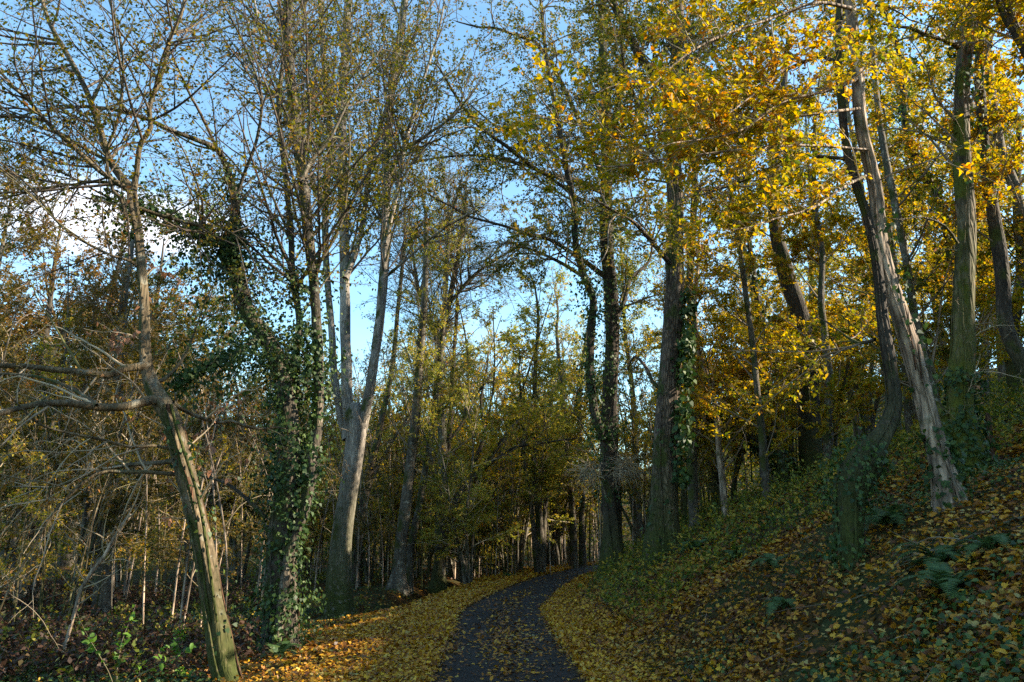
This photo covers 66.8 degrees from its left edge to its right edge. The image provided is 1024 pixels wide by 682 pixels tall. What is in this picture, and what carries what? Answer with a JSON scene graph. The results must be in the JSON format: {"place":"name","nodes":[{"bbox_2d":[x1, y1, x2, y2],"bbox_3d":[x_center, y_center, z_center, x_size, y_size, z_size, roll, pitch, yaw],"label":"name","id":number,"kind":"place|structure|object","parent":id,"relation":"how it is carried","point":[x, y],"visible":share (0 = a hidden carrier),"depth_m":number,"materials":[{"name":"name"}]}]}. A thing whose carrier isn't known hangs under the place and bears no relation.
{"place":"outdoors","nodes":[
{"label":"outdoors","id":0,"kind":"place"},
{"bbox_2d":[0,367,1023,681],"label":"ground","id":1,"kind":"structure","parent":0,"point":[786,671],"depth_m":9.43,"materials":[{"name":"brown soil"}]},
{"bbox_2d":[0,284,44,551],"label":"background tree","id":2,"kind":"object","parent":1,"relation":"on","point":[10,387],"visible":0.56,"depth_m":20.03,"materials":[{"name":"brown plant"}]},
{"bbox_2d":[0,136,71,450],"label":"background tree","id":3,"kind":"object","parent":1,"relation":"on","point":[2,246],"visible":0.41,"depth_m":31.78,"materials":[{"name":"brown plant"}]},
{"bbox_2d":[0,316,115,622],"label":"whippy shrub","id":4,"kind":"object","parent":1,"relation":"on","point":[15,519],"visible":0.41,"depth_m":19.53,"materials":[{"name":"brown plant"}]},
{"bbox_2d":[0,306,145,582],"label":"background tree","id":5,"kind":"object","parent":1,"relation":"on","point":[59,408],"visible":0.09,"depth_m":31.30,"materials":[{"name":"brown plant"}]},
{"bbox_2d":[0,191,171,575],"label":"background tree","id":6,"kind":"object","parent":1,"relation":"on","point":[46,319],"visible":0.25,"depth_m":43.89,"materials":[{"name":"brown plant"}]},
{"bbox_2d":[0,334,178,629],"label":"whippy shrub","id":7,"kind":"object","parent":1,"relation":"on","point":[136,552],"visible":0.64,"depth_m":16.48,"materials":[{"name":"brown plant"}]},
{"bbox_2d":[0,240,187,605],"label":"background tree","id":8,"kind":"object","parent":1,"relation":"on","point":[156,277],"visible":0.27,"depth_m":23.30,"materials":[{"name":"brown plant"}]},
{"bbox_2d":[0,326,206,608],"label":"whippy shrub","id":9,"kind":"object","parent":1,"relation":"on","point":[140,529],"visible":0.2,"depth_m":22.89,"materials":[{"name":"brown plant"}]},
{"bbox_2d":[58,481,148,668],"bbox_3d":[-6.001,3.620,11.505,1.452,2.977,0.713,-2,-14,9],"label":"dead pole","id":10,"kind":"object","parent":1,"relation":"on","point":[101,560],"visible":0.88,"depth_m":11.66,"materials":[{"name":"grey wood"}]},
{"bbox_2d":[0,203,229,566],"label":"background tree","id":11,"kind":"object","parent":1,"relation":"on","point":[62,563],"visible":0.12,"depth_m":48.01,"materials":[{"name":"brown plant"}]},
{"bbox_2d":[54,317,181,595],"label":"background tree","id":12,"kind":"object","parent":1,"relation":"on","point":[119,574],"visible":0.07,"depth_m":25.69,"materials":[{"name":"brown plant"}]},
{"bbox_2d":[19,294,217,621],"bbox_3d":[-9.870,2.793,19.418,4.454,8.531,3.605,-2,-14,7],"label":"background tree","id":13,"kind":"object","parent":1,"relation":"on","point":[84,495],"visible":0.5,"depth_m":19.15,"materials":[{"name":"brown plant"}]},
{"bbox_2d":[53,166,186,613],"bbox_3d":[-11.259,0.976,22.542,3.585,13.577,3.337,3,-14,-10],"label":"woodland tree","id":14,"kind":"object","parent":1,"relation":"on","point":[106,594],"visible":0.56,"depth_m":22.47,"materials":[{"name":"brown plant"}]},
{"bbox_2d":[73,604,195,681],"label":"leafy sapling","id":15,"kind":"object","parent":1,"relation":"on","point":[161,666],"visible":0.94,"depth_m":9.70,"materials":[{"name":"green plant"}]},
{"bbox_2d":[54,204,259,569],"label":"background tree","id":16,"kind":"object","parent":1,"relation":"on","point":[189,307],"visible":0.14,"depth_m":46.89,"materials":[{"name":"brown plant"}]},
{"bbox_2d":[0,569,320,681],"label":"dead bracken","id":17,"kind":"object","parent":1,"relation":"on","point":[245,642],"visible":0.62,"depth_m":12.46,"materials":[{"name":"brown plant"}]},
{"bbox_2d":[75,345,266,598],"bbox_3d":[-11.261,4.253,25.948,5.768,8.992,3.974,0,-14,1],"label":"whippy shrub","id":18,"kind":"object","parent":1,"relation":"on","point":[182,524],"visible":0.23,"depth_m":25.59,"materials":[{"name":"brown plant"}]},
{"bbox_2d":[0,0,345,681],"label":"hornbeam","id":19,"kind":"object","parent":1,"relation":"on","point":[222,658],"visible":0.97,"depth_m":11.18,"materials":[{"name":"brown plant"}]},
{"bbox_2d":[128,331,259,589],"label":"background tree","id":20,"kind":"object","parent":1,"relation":"on","point":[197,427],"visible":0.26,"depth_m":30.44,"materials":[{"name":"brown plant"}]},
{"bbox_2d":[131,299,303,571],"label":"background tree","id":21,"kind":"object","parent":1,"relation":"on","point":[209,407],"visible":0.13,"depth_m":46.09,"materials":[{"name":"brown plant"}]},
{"bbox_2d":[122,325,333,628],"bbox_3d":[-6.526,2.849,16.709,4.067,6.953,4.885,-4,-15,15],"label":"whippy shrub","id":22,"kind":"object","parent":1,"relation":"on","point":[181,552],"visible":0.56,"depth_m":16.20,"materials":[{"name":"brown plant"}]},
{"bbox_2d":[0,0,473,653],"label":"ivy clad tree","id":23,"kind":"object","parent":1,"relation":"on","point":[294,478],"visible":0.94,"depth_m":13.13,"materials":[{"name":"green plant"}]},
{"bbox_2d":[197,343,340,582],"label":"background tree","id":24,"kind":"object","parent":1,"relation":"on","point":[231,541],"visible":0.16,"depth_m":34.35,"materials":[{"name":"brown plant"}]},
{"bbox_2d":[230,316,352,570],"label":"background tree","id":25,"kind":"object","parent":1,"relation":"on","point":[323,435],"visible":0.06,"depth_m":42.59,"materials":[{"name":"green plant"}]},
{"bbox_2d":[219,361,382,598],"bbox_3d":[-7.516,4.421,25.699,4.951,8.465,5.946,-7,-16,27],"label":"whippy shrub","id":26,"kind":"object","parent":1,"relation":"on","point":[243,455],"visible":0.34,"depth_m":25.60,"materials":[{"name":"brown plant"}]},
{"bbox_2d":[265,395,373,580],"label":"background tree","id":27,"kind":"object","parent":1,"relation":"on","point":[323,511],"visible":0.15,"depth_m":36.28,"materials":[{"name":"green plant"}]},
{"bbox_2d":[262,358,421,579],"bbox_3d":[-9.049,6.088,38.958,7.074,12.092,8.495,9,-17,-33],"label":"whippy shrub","id":28,"kind":"object","parent":1,"relation":"on","point":[322,535],"visible":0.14,"depth_m":38.06,"materials":[{"name":"green plant"}]},
{"bbox_2d":[201,0,520,620],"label":"forked tree","id":29,"kind":"object","parent":1,"relation":"on","point":[353,419],"visible":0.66,"depth_m":22.88,"materials":[{"name":"grey plant"}]},
{"bbox_2d":[313,409,408,581],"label":"background tree","id":30,"kind":"object","parent":1,"relation":"on","point":[373,514],"visible":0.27,"depth_m":34.38,"materials":[{"name":"green plant"}]},
{"bbox_2d":[301,330,437,580],"bbox_3d":[-7.366,5.562,39.278,7.781,13.302,9.344,2,-14,-9],"label":"whippy shrub","id":31,"kind":"object","parent":1,"relation":"on","point":[353,378],"visible":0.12,"depth_m":38.59,"materials":[{"name":"green plant"}]},
{"bbox_2d":[314,374,443,590],"bbox_3d":[-5.684,5.478,30.011,5.946,8.465,4.951,3,-14,-12],"label":"whippy shrub","id":32,"kind":"object","parent":1,"relation":"on","point":[359,526],"visible":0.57,"depth_m":29.37,"materials":[{"name":"brown plant"}]},
{"bbox_2d":[310,320,450,571],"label":"background tree","id":33,"kind":"object","parent":1,"relation":"on","point":[393,401],"visible":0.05,"depth_m":45.27,"materials":[{"name":"green plant"}]},
{"bbox_2d":[333,185,429,585],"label":"ivy clad tree","id":34,"kind":"object","parent":1,"relation":"on","point":[376,445],"visible":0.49,"depth_m":33.89,"materials":[{"name":"green plant"}]},
{"bbox_2d":[361,395,470,589],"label":"whippy shrub","id":35,"kind":"object","parent":1,"relation":"on","point":[410,524],"visible":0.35,"depth_m":31.84,"materials":[{"name":"green plant"}]},
{"bbox_2d":[380,449,453,579],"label":"background tree","id":36,"kind":"object","parent":1,"relation":"on","point":[412,514],"visible":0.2,"depth_m":35.99,"materials":[{"name":"brown plant"}]},
{"bbox_2d":[334,335,504,577],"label":"background tree","id":37,"kind":"object","parent":1,"relation":"on","point":[385,556],"visible":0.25,"depth_m":39.39,"materials":[{"name":"green plant"}]},
{"bbox_2d":[370,153,496,595],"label":"woodland tree","id":38,"kind":"object","parent":1,"relation":"on","point":[401,578],"visible":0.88,"depth_m":29.86,"materials":[{"name":"green plant"}]},
{"bbox_2d":[358,290,518,551],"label":"background tree","id":39,"kind":"object","parent":1,"relation":"on","point":[471,345],"visible":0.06,"depth_m":51.67,"materials":[{"name":"green plant"}]},
{"bbox_2d":[353,137,556,576],"bbox_3d":[-2.397,0.529,32.607,9.245,20.106,6.958,-5,-15,20],"label":"bare tree","id":40,"kind":"object","parent":1,"relation":"on","point":[456,272],"visible":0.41,"depth_m":33.18,"materials":[{"name":"brown plant"}]},
{"bbox_2d":[397,379,524,583],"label":"background tree","id":41,"kind":"object","parent":1,"relation":"on","point":[466,565],"visible":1,"depth_m":28.68,"materials":[{"name":"green plant"}]},
{"bbox_2d":[430,424,522,582],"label":"background tree","id":42,"kind":"object","parent":1,"relation":"on","point":[452,556],"visible":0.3,"depth_m":34.49,"materials":[{"name":"green plant"}]},
{"bbox_2d":[391,266,574,580],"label":"background tree","id":43,"kind":"object","parent":1,"relation":"on","point":[450,561],"visible":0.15,"depth_m":35.84,"materials":[{"name":"green plant"}]},
{"bbox_2d":[402,292,578,593],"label":"leaning tree","id":44,"kind":"object","parent":1,"relation":"on","point":[438,583],"visible":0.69,"depth_m":31.63,"materials":[{"name":"green plant"}]},
{"bbox_2d":[422,320,565,570],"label":"background tree","id":45,"kind":"object","parent":1,"relation":"on","point":[496,385],"visible":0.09,"depth_m":44.94,"materials":[{"name":"green plant"}]},
{"bbox_2d":[419,353,570,578],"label":"tree","id":46,"kind":"object","parent":1,"relation":"on","point":[503,465],"visible":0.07,"depth_m":39.49,"materials":[{"name":"green plant"}]},
{"bbox_2d":[207,560,794,681],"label":"verge leaves","id":47,"kind":"object","parent":1,"relation":"on","point":[549,603],"visible":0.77,"depth_m":13.14,"materials":[{"name":"yellow plant"}]},
{"bbox_2d":[456,394,553,576],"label":"whippy shrub","id":48,"kind":"object","parent":1,"relation":"on","point":[484,524],"visible":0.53,"depth_m":32.78,"materials":[{"name":"green plant"}]},
{"bbox_2d":[0,382,1023,681],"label":"ground ivy","id":49,"kind":"object","parent":1,"relation":"on","point":[954,662],"visible":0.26,"depth_m":6.51,"materials":[{"name":"green plant"}]},
{"bbox_2d":[0,201,1023,577],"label":"wood","id":50,"kind":"object","parent":1,"relation":"on","point":[324,559],"visible":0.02,"depth_m":57.03,"materials":[{"name":"brown plant"}]},
{"bbox_2d":[0,373,1023,681],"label":"undergrowth","id":51,"kind":"object","parent":1,"relation":"on","point":[898,439],"depth_m":15.28,"materials":[{"name":"green plant"}]},
{"bbox_2d":[9,388,1023,681],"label":"fallen leaves","id":52,"kind":"object","parent":1,"relation":"on","point":[739,564],"depth_m":9.26,"materials":[{"name":"plant"}]},
{"bbox_2d":[459,385,583,577],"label":"whippy shrub","id":53,"kind":"object","parent":1,"relation":"on","point":[518,505],"visible":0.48,"depth_m":34.34,"materials":[{"name":"green plant"}]},
{"bbox_2d":[454,332,590,570],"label":"background tree","id":54,"kind":"object","parent":1,"relation":"on","point":[519,553],"visible":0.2,"depth_m":37.51,"materials":[{"name":"yellow plant"}]},
{"bbox_2d":[29,517,1023,681],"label":"fallen leaves","id":55,"kind":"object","parent":1,"relation":"on","point":[732,595],"depth_m":9.04,"materials":[{"name":"plant"}]},
{"bbox_2d":[339,0,720,581],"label":"ivy clad oak","id":56,"kind":"object","parent":1,"relation":"on","point":[605,426],"visible":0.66,"depth_m":25.20,"materials":[{"name":"green plant"}]},
{"bbox_2d":[485,251,591,574],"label":"woodland tree","id":57,"kind":"object","parent":1,"relation":"on","point":[539,526],"visible":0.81,"depth_m":35.77,"materials":[{"name":"green plant"}]},
{"bbox_2d":[463,307,619,564],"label":"background tree","id":58,"kind":"object","parent":1,"relation":"on","point":[557,554],"visible":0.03,"depth_m":50.95,"materials":[{"name":"green plant"}]},
{"bbox_2d":[503,353,623,563],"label":"whippy shrub","id":59,"kind":"object","parent":1,"relation":"on","point":[576,508],"visible":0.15,"depth_m":43.65,"materials":[{"name":"green plant"}]},
{"bbox_2d":[499,330,640,565],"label":"background tree","id":60,"kind":"object","parent":1,"relation":"on","point":[555,535],"visible":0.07,"depth_m":42.41,"materials":[{"name":"brown plant"}]},
{"bbox_2d":[522,263,626,567],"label":"woodland tree","id":61,"kind":"object","parent":1,"relation":"on","point":[576,551],"visible":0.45,"depth_m":42.02,"materials":[{"name":"green plant"}]},
{"bbox_2d":[552,331,682,556],"bbox_3d":[4.308,3.464,25.375,4.244,7.256,5.097,12,-18,-39],"label":"whippy shrub","id":62,"kind":"object","parent":1,"relation":"on","point":[635,450],"visible":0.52,"depth_m":24.99,"materials":[{"name":"green plant"}]},
{"bbox_2d":[580,195,664,541],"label":"background tree","id":63,"kind":"object","parent":1,"relation":"on","point":[621,260],"visible":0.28,"depth_m":40.95,"materials":[{"name":"green plant"}]},
{"bbox_2d":[561,343,684,549],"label":"background tree","id":64,"kind":"object","parent":1,"relation":"on","point":[645,425],"visible":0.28,"depth_m":32.98,"materials":[{"name":"brown plant"}]},
{"bbox_2d":[506,0,836,569],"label":"oak","id":65,"kind":"object","parent":1,"relation":"on","point":[663,516],"visible":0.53,"depth_m":18.99,"materials":[{"name":"plant"}]},
{"bbox_2d":[637,227,716,517],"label":"background tree","id":66,"kind":"object","parent":1,"relation":"on","point":[660,263],"visible":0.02,"depth_m":47.46,"materials":[{"name":"brown plant"}]},
{"bbox_2d":[625,293,748,523],"bbox_3d":[6.007,2.276,27.175,3.974,8.992,5.768,-2,-14,10],"label":"whippy shrub","id":67,"kind":"object","parent":1,"relation":"on","point":[703,476],"visible":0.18,"depth_m":26.81,"materials":[{"name":"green plant"}]},
{"bbox_2d":[646,313,744,528],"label":"whippy shrub","id":68,"kind":"object","parent":1,"relation":"on","point":[683,490],"visible":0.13,"depth_m":23.62,"materials":[{"name":"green plant"}]},
{"bbox_2d":[648,267,755,512],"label":"tree","id":69,"kind":"object","parent":1,"relation":"on","point":[715,484],"visible":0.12,"depth_m":24.60,"materials":[{"name":"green plant"}]},
{"bbox_2d":[642,49,770,532],"bbox_3d":[5.496,-2.040,23.147,3.285,15.474,4.774,0,-14,0],"label":"tree","id":70,"kind":"object","parent":1,"relation":"on","point":[693,468],"visible":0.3,"depth_m":21.70,"materials":[{"name":"yellow plant"}]},
{"bbox_2d":[641,168,776,518],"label":"tree","id":71,"kind":"object","parent":1,"relation":"on","point":[717,424],"visible":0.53,"depth_m":20.89,"materials":[{"name":"yellow plant"}]},
{"bbox_2d":[640,282,786,502],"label":"background tree","id":72,"kind":"object","parent":1,"relation":"on","point":[734,481],"visible":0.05,"depth_m":27.37,"materials":[{"name":"yellow plant"}]},
{"bbox_2d":[654,391,801,476],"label":"fallen tree","id":73,"kind":"object","parent":1,"relation":"on","point":[755,447],"visible":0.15,"depth_m":22.76,"materials":[{"name":"brown wood"}]},
{"bbox_2d":[461,0,1006,517],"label":"peeling tree","id":74,"kind":"object","parent":1,"relation":"on","point":[771,100],"visible":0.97,"depth_m":9.69,"materials":[{"name":"yellow plant"}]},
{"bbox_2d":[681,67,813,501],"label":"tree","id":75,"kind":"object","parent":1,"relation":"on","point":[724,274],"visible":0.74,"depth_m":20.19,"materials":[{"name":"yellow plant"}]},
{"bbox_2d":[702,159,796,480],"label":"background tree","id":76,"kind":"object","parent":1,"relation":"on","point":[744,249],"visible":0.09,"depth_m":42.36,"materials":[{"name":"yellow plant"}]},
{"bbox_2d":[694,109,821,493],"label":"tree","id":77,"kind":"object","parent":1,"relation":"on","point":[781,465],"visible":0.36,"depth_m":22.18,"materials":[{"name":"yellow plant"}]},
{"bbox_2d":[699,243,840,478],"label":"background tree","id":78,"kind":"object","parent":1,"relation":"on","point":[778,348],"visible":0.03,"depth_m":29.67,"materials":[{"name":"yellow plant"}]},
{"bbox_2d":[603,0,966,581],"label":"bent tree","id":79,"kind":"object","parent":1,"relation":"on","point":[861,468],"visible":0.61,"depth_m":10.22,"materials":[{"name":"yellow plant"}]},
{"bbox_2d":[717,18,861,479],"bbox_3d":[8.642,-3.506,24.941,4.140,16.047,3.964,0,-14,0],"label":"tree","id":80,"kind":"object","parent":1,"relation":"on","point":[810,447],"visible":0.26,"depth_m":23.70,"materials":[{"name":"yellow plant"}]},
{"bbox_2d":[739,274,864,481],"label":"whippy shrub","id":81,"kind":"object","parent":1,"relation":"on","point":[796,413],"visible":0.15,"depth_m":25.36,"materials":[{"name":"yellow plant"}]},
{"bbox_2d":[757,81,870,449],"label":"background tree","id":82,"kind":"object","parent":1,"relation":"on","point":[814,282],"visible":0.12,"depth_m":38.19,"materials":[{"name":"yellow plant"}]},
{"bbox_2d":[743,253,892,450],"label":"background tree","id":83,"kind":"object","parent":1,"relation":"on","point":[848,368],"visible":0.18,"depth_m":26.97,"materials":[{"name":"yellow plant"}]},
{"bbox_2d":[756,40,906,472],"bbox_3d":[8.009,-2.562,20.091,2.816,12.400,3.763,8,-16,-28],"label":"tree","id":84,"kind":"object","parent":1,"relation":"on","point":[826,428],"visible":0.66,"depth_m":20.08,"materials":[{"name":"yellow plant"}]},
{"bbox_2d":[781,6,943,435],"bbox_3d":[14.759,-5.668,32.328,6.716,20.507,5.149,-4,-14,9],"label":"background tree","id":85,"kind":"object","parent":1,"relation":"on","point":[845,196],"visible":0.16,"depth_m":32.31,"materials":[{"name":"yellow plant"}]},
{"bbox_2d":[812,258,927,440],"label":"background tree","id":86,"kind":"object","parent":1,"relation":"on","point":[872,420],"visible":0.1,"depth_m":33.04,"materials":[{"name":"yellow plant"}]},
{"bbox_2d":[824,245,937,443],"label":"background tree","id":87,"kind":"object","parent":1,"relation":"on","point":[855,431],"visible":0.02,"depth_m":43.57,"materials":[{"name":"yellow plant"}]},
{"bbox_2d":[865,504,914,528],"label":"fern","id":88,"kind":"object","parent":1,"relation":"on","point":[882,517],"visible":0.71,"depth_m":9.40,"materials":[{"name":"green plant"}]},
{"bbox_2d":[836,263,949,428],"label":"background tree","id":89,"kind":"object","parent":1,"relation":"on","point":[898,350],"visible":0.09,"depth_m":27.81,"materials":[{"name":"yellow plant"}]},
{"bbox_2d":[813,0,1009,404],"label":"tree","id":90,"kind":"object","parent":1,"relation":"on","point":[886,162],"visible":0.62,"depth_m":16.00,"materials":[{"name":"yellow plant"}]},
{"bbox_2d":[836,71,986,438],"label":"tree","id":91,"kind":"object","parent":1,"relation":"on","point":[907,406],"visible":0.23,"depth_m":21.27,"materials":[{"name":"yellow plant"}]},
{"bbox_2d":[812,0,1023,478],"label":"tree","id":92,"kind":"object","parent":1,"relation":"on","point":[961,417],"visible":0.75,"depth_m":12.64,"materials":[{"name":"yellow plant"}]},
{"bbox_2d":[886,542,963,572],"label":"fern","id":93,"kind":"object","parent":1,"relation":"on","point":[941,552],"visible":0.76,"depth_m":7.23,"materials":[{"name":"green plant"}]},
{"bbox_2d":[850,11,1011,373],"bbox_3d":[20.589,-6.861,38.892,5.732,22.105,7.859,2,-15,-9],"label":"background tree","id":94,"kind":"object","parent":1,"relation":"on","point":[901,126],"visible":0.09,"depth_m":39.60,"materials":[{"name":"yellow plant"}]},
{"bbox_2d":[841,0,1023,421],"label":"tree","id":95,"kind":"object","parent":1,"relation":"on","point":[916,154],"visible":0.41,"depth_m":17.00,"materials":[{"name":"yellow plant"}]},
{"bbox_2d":[884,561,1004,608],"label":"fern","id":96,"kind":"object","parent":1,"relation":"on","point":[939,573],"visible":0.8,"depth_m":6.33,"materials":[{"name":"green plant"}]},
{"bbox_2d":[895,49,1014,408],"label":"tree","id":97,"kind":"object","parent":1,"relation":"on","point":[986,352],"visible":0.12,"depth_m":22.86,"materials":[{"name":"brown plant"}]},
{"bbox_2d":[905,4,1023,387],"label":"background tree","id":98,"kind":"object","parent":1,"relation":"on","point":[1001,369],"visible":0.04,"depth_m":35.45,"materials":[{"name":"yellow plant"}]},
{"bbox_2d":[917,9,1023,383],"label":"tree","id":99,"kind":"object","parent":1,"relation":"on","point":[1013,345],"visible":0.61,"depth_m":13.31,"materials":[{"name":"yellow plant"}]},
{"bbox_2d":[932,0,1023,84],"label":"tree","id":100,"kind":"object","parent":1,"relation":"on","point":[1011,18],"visible":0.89,"depth_m":12.15,"materials":[{"name":"yellow plant"}]},
{"bbox_2d":[934,12,1023,296],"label":"tree","id":101,"kind":"object","parent":1,"relation":"on","point":[1012,180],"visible":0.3,"depth_m":15.66,"materials":[{"name":"yellow plant"}]},
{"bbox_2d":[950,529,1016,559],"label":"fern","id":102,"kind":"object","parent":1,"relation":"on","point":[987,541],"visible":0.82,"depth_m":6.78,"materials":[{"name":"green plant"}]},
{"bbox_2d":[952,59,1023,403],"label":"tree","id":103,"kind":"object","parent":1,"relation":"on","point":[1011,369],"visible":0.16,"depth_m":19.61,"materials":[{"name":"brown plant"}]},
{"bbox_2d":[0,0,1023,467],"label":"sky","id":104,"kind":"structure","parent":0,"point":[359,331],"materials":[{"name":"blue"}]},
{"bbox_2d":[430,565,597,681],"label":"road","id":105,"kind":"structure","parent":0,"point":[465,671],"depth_m":12.47,"materials":[{"name":"grey asphalt"}]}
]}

